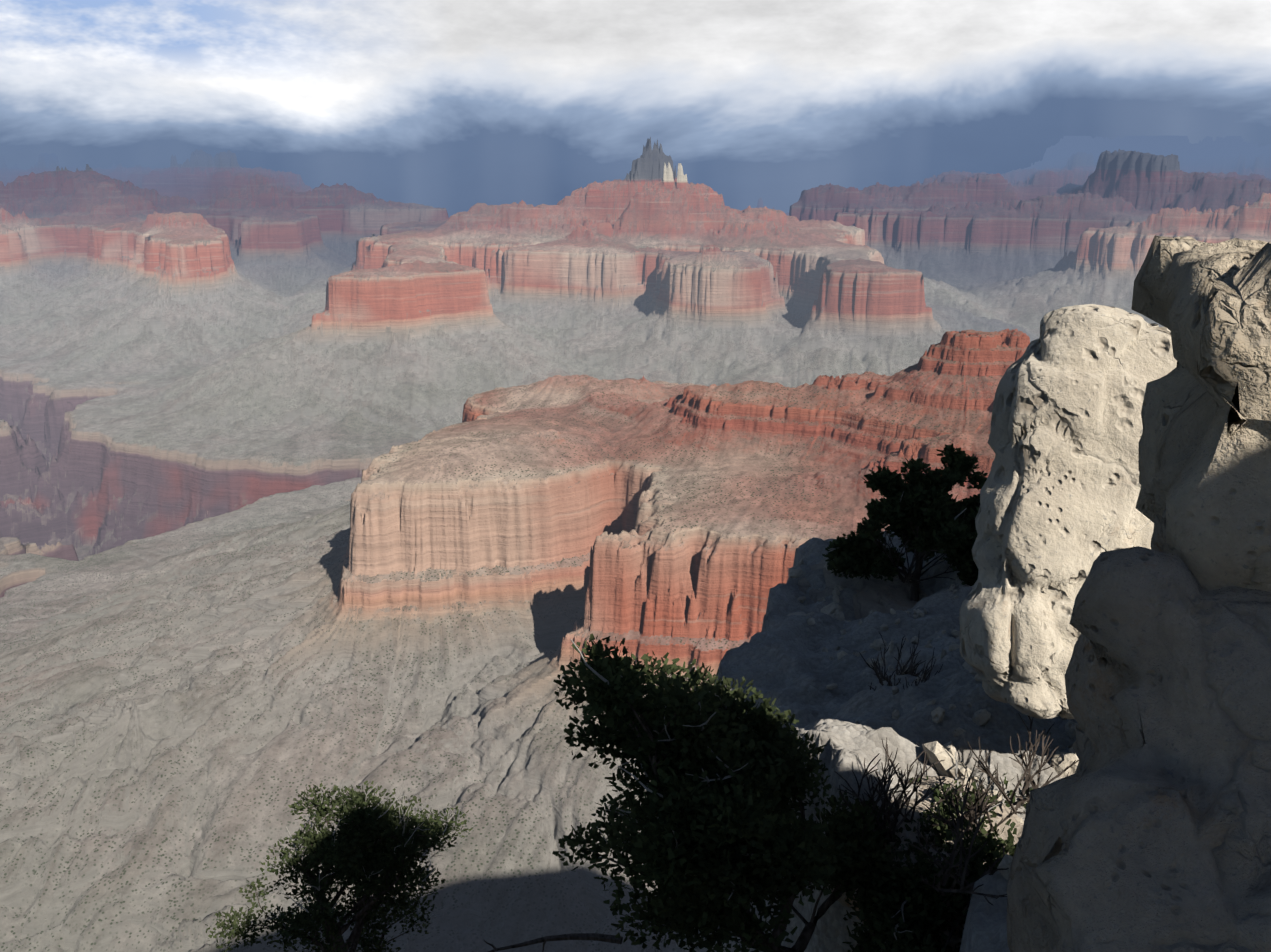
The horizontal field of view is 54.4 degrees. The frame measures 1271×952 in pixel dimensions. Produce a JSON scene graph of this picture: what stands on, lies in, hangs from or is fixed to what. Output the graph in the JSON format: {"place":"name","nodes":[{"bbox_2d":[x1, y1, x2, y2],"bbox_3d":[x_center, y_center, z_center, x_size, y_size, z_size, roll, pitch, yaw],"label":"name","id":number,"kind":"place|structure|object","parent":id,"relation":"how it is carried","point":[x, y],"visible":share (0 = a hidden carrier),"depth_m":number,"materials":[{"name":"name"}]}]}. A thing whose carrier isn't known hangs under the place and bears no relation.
{"place":"outdoors","nodes":[
{"label":"outdoors","id":0,"kind":"place"},
{"bbox_2d":[205,777,472,951],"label":"tree","id":1,"kind":"object","parent":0,"point":[365,848],"visible":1,"depth_m":14.56,"materials":[{"name":"green plant"}]},
{"bbox_2d":[0,135,1270,951],"bbox_3d":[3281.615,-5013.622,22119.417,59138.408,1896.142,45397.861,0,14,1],"label":"canyon terrain","id":2,"kind":"structure","parent":0,"point":[303,486],"depth_m":2990.96,"materials":[{"name":"beige stone"}]},
{"bbox_2d":[0,0,1270,216],"bbox_3d":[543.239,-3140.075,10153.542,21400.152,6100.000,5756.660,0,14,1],"label":"sky","id":3,"kind":"structure","parent":0,"point":[452,106],"depth_m":12581.00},
{"bbox_2d":[675,530,1077,951],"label":"gravel ledge","id":4,"kind":"object","parent":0,"point":[784,660],"depth_m":9.57,"materials":[{"name":"grey stone"}]},
{"bbox_2d":[484,933,622,951],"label":"dead branch","id":5,"kind":"object","parent":4,"relation":"on","point":[595,937],"visible":1,"depth_m":9.37,"materials":[{"name":"brown wood"}]},
{"bbox_2d":[552,633,1032,951],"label":"tree","id":6,"kind":"object","parent":4,"relation":"on","point":[716,842],"visible":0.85,"depth_m":6.94,"materials":[{"name":"green plant"}]},
{"bbox_2d":[787,612,845,620],"bbox_3d":[1.880,2.090,12.920,1.463,1.366,1.304,22,18,30],"label":"ledge rock","id":7,"kind":"object","parent":4,"relation":"on","point":[798,613],"depth_m":13.03,"materials":[{"name":"stone"}]},
{"bbox_2d":[798,558,927,619],"bbox_3d":[3.109,2.186,14.225,2.431,2.092,2.742,-3,20,-22],"label":"ledge knob","id":8,"kind":"object","parent":4,"relation":"on","point":[880,595],"visible":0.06,"depth_m":13.91,"materials":[{"name":"stone"}]},
{"bbox_2d":[859,636,935,688],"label":"dry tuft twigs","id":9,"kind":"object","parent":4,"relation":"on","point":[924,678],"visible":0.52,"depth_m":9.92,"materials":[{"name":"brown plant"}]},
{"bbox_2d":[873,662,922,690],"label":"dry tuft twigs","id":10,"kind":"object","parent":4,"relation":"on","point":[887,678],"visible":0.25,"depth_m":10.07,"materials":[{"name":"brown plant"}]},
{"bbox_2d":[815,443,987,601],"bbox_3d":[3.012,0.615,13.534,2.106,1.902,1.896,0,14,1],"label":"tree","id":11,"kind":"object","parent":4,"relation":"on","point":[940,521],"visible":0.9,"depth_m":13.25,"materials":[{"name":"green plant"}]},
{"bbox_2d":[868,632,942,689],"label":"dry tuft twigs","id":12,"kind":"object","parent":4,"relation":"on","point":[905,665],"visible":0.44,"depth_m":10.28,"materials":[{"name":"brown plant"}]},
{"bbox_2d":[860,501,973,583],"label":"ledge shrub twigs","id":13,"kind":"object","parent":4,"relation":"on","point":[910,573],"visible":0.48,"depth_m":13.60,"materials":[{"name":"brown plant"}]},
{"bbox_2d":[829,776,1023,951],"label":"ledge rock","id":14,"kind":"object","parent":4,"relation":"on","point":[1001,810],"visible":0.17,"depth_m":7.89,"materials":[{"name":"stone"}]},
{"bbox_2d":[834,737,945,842],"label":"dry tuft twigs","id":15,"kind":"object","parent":14,"relation":"on","point":[892,824],"visible":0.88,"depth_m":7.69,"materials":[{"name":"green plant"}]},
{"bbox_2d":[835,740,986,826],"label":"dry tuft twigs","id":16,"kind":"object","parent":14,"relation":"on","point":[901,775],"visible":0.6,"depth_m":7.97,"materials":[{"name":"brown plant"}]},
{"bbox_2d":[922,776,1024,836],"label":"dry tuft twigs","id":17,"kind":"object","parent":14,"relation":"on","point":[977,794],"visible":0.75,"depth_m":7.58,"materials":[{"name":"brown plant"}]},
{"bbox_2d":[967,713,1078,813],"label":"dry tuft twigs","id":18,"kind":"object","parent":14,"relation":"on","point":[1028,779],"visible":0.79,"depth_m":8.00,"materials":[{"name":"brown plant"}]},
{"bbox_2d":[788,545,1078,879],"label":"loose stones","id":19,"kind":"object","parent":4,"relation":"on","point":[936,751],"visible":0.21,"depth_m":9.15,"materials":[{"name":"stone"}]},
{"bbox_2d":[909,761,1008,904],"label":"dry tuft twigs","id":20,"kind":"object","parent":4,"relation":"on","point":[959,873],"visible":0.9,"depth_m":6.95,"materials":[{"name":"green plant"}]},
{"bbox_2d":[959,304,1176,718],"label":"rock pillar","id":21,"kind":"structure","parent":4,"relation":"on","point":[1058,513],"depth_m":7.57,"materials":[{"name":"stone"}]},
{"bbox_2d":[1006,507,1270,951],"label":"rim block foot","id":22,"kind":"object","parent":4,"relation":"on","point":[1147,827],"visible":0.92,"depth_m":2.00},
{"bbox_2d":[1075,235,1270,772],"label":"rim block","id":23,"kind":"structure","parent":4,"relation":"on","point":[1204,461],"depth_m":2.10,"materials":[{"name":"stone"}]},
{"bbox_2d":[943,504,979,585],"bbox_3d":[3.890,1.034,13.814,1.251,1.946,1.810,0,14,1],"label":"shrub","id":24,"kind":"object","parent":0,"point":[960,558],"visible":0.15,"depth_m":13.17,"materials":[{"name":"green plant"}]}
]}

